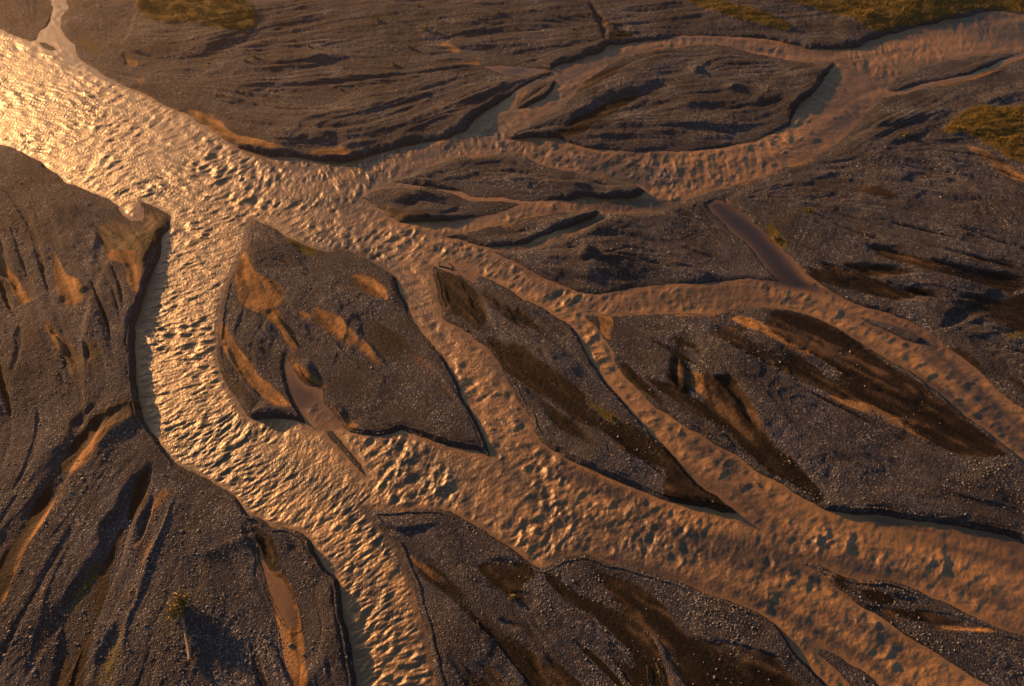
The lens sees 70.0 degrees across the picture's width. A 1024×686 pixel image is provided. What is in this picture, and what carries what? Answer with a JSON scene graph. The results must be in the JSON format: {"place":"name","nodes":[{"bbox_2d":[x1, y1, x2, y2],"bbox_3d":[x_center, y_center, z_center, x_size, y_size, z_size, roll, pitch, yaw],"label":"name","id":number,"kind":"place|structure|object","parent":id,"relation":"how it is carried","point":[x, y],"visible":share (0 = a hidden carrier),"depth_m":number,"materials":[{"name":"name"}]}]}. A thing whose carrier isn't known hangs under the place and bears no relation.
{"place":"outdoors","nodes":[
{"label":"outdoors","id":0,"kind":"place"},
{"bbox_2d":[0,0,52,40],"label":"gravel bank","id":1,"kind":"structure","parent":0,"point":[24,19],"depth_m":116.55,"materials":[{"name":"gravel"}]},
{"bbox_2d":[39,42,55,50],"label":"gravel bar","id":2,"kind":"object","parent":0,"point":[46,46],"visible":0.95,"depth_m":111.38,"materials":[{"name":"brown gravel"}]},
{"bbox_2d":[0,145,356,685],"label":"gravel bank","id":3,"kind":"structure","parent":0,"point":[79,282],"depth_m":63.92,"materials":[{"name":"grey gravel"}]},
{"bbox_2d":[166,589,192,663],"bbox_3d":[-26.023,22.210,57.177,2.006,1.902,6.127,-14,53,-11],"label":"fallen tree","id":4,"kind":"object","parent":3,"relation":"on","point":[177,603],"visible":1,"depth_m":57.79,"materials":[{"name":"plant"}]},
{"bbox_2d":[216,218,489,455],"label":"gravel bar","id":5,"kind":"object","parent":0,"point":[398,384],"visible":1,"depth_m":75.61,"materials":[{"name":"grey gravel"}]},
{"bbox_2d":[362,187,519,222],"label":"gravel bar","id":6,"kind":"object","parent":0,"point":[416,204],"visible":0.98,"depth_m":88.99,"materials":[{"name":"grey gravel"}]},
{"bbox_2d":[0,0,1023,685],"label":"river","id":7,"kind":"structure","parent":0,"point":[70,116],"depth_m":73.90,"materials":[{"name":"liquid"}]},
{"bbox_2d":[326,430,366,476],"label":"gravel bar","id":8,"kind":"object","parent":7,"relation":"in","point":[334,438],"visible":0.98,"depth_m":68.28,"materials":[{"name":"brown gravel"}]},
{"bbox_2d":[433,266,735,512],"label":"gravel bar","id":9,"kind":"object","parent":7,"relation":"in","point":[561,404],"visible":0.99,"depth_m":72.11,"materials":[{"name":"grey gravel"}]},
{"bbox_2d":[438,265,457,270],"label":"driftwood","id":10,"kind":"object","parent":9,"relation":"on","point":[446,267],"visible":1,"depth_m":82.70,"materials":[{"name":"brown wood"}]},
{"bbox_2d":[395,153,644,201],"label":"gravel bar","id":11,"kind":"object","parent":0,"point":[527,179],"visible":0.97,"depth_m":91.53,"materials":[{"name":"grey gravel"}]},
{"bbox_2d":[443,210,598,246],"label":"gravel bar","id":12,"kind":"object","parent":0,"point":[519,231],"visible":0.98,"depth_m":86.39,"materials":[{"name":"grey gravel"}]},
{"bbox_2d":[515,80,555,108],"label":"gravel bar","id":13,"kind":"object","parent":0,"point":[534,94],"visible":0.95,"depth_m":103.20,"materials":[{"name":"grey gravel"}]},
{"bbox_2d":[60,0,1023,161],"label":"gravel bank","id":14,"kind":"structure","parent":0,"point":[352,57],"depth_m":110.82,"materials":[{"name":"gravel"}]},
{"bbox_2d":[365,508,827,685],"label":"gravel bar","id":15,"kind":"object","parent":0,"point":[508,634],"visible":1,"depth_m":58.42,"materials":[{"name":"grey gravel"}]},
{"bbox_2d":[495,188,778,294],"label":"gravel bar","id":16,"kind":"object","parent":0,"point":[706,250],"visible":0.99,"depth_m":83.62,"materials":[{"name":"grey gravel"}]},
{"bbox_2d":[505,44,833,152],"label":"gravel bar","id":17,"kind":"object","parent":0,"point":[632,92],"visible":1,"depth_m":101.81,"materials":[{"name":"grey gravel"}]},
{"bbox_2d":[584,307,1023,543],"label":"gravel bar","id":18,"kind":"object","parent":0,"point":[677,373],"visible":1,"depth_m":70.31,"materials":[{"name":"grey gravel"}]},
{"bbox_2d":[813,647,878,685],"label":"gravel bar","id":19,"kind":"object","parent":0,"point":[852,675],"visible":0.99,"depth_m":56.32,"materials":[{"name":"grey gravel"}]},
{"bbox_2d":[723,53,1023,407],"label":"gravel bank","id":20,"kind":"structure","parent":0,"point":[929,296],"depth_m":87.76,"materials":[{"name":"grey gravel"}]},
{"bbox_2d":[859,317,925,343],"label":"gravel bar","id":21,"kind":"object","parent":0,"point":[904,334],"visible":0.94,"depth_m":76.92,"materials":[{"name":"gravel"}]},
{"bbox_2d":[798,563,1023,685],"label":"gravel bar","id":22,"kind":"object","parent":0,"point":[949,626],"visible":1,"depth_m":58.21,"materials":[{"name":"grey gravel"}]},
{"label":"ground","id":23,"kind":"structure","parent":0,"visible":0},
{"bbox_2d":[0,7,1023,685],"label":"stones","id":24,"kind":"object","parent":23,"relation":"on","point":[390,513],"visible":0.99,"depth_m":60.98,"materials":[{"name":"grey stone"}]}
]}

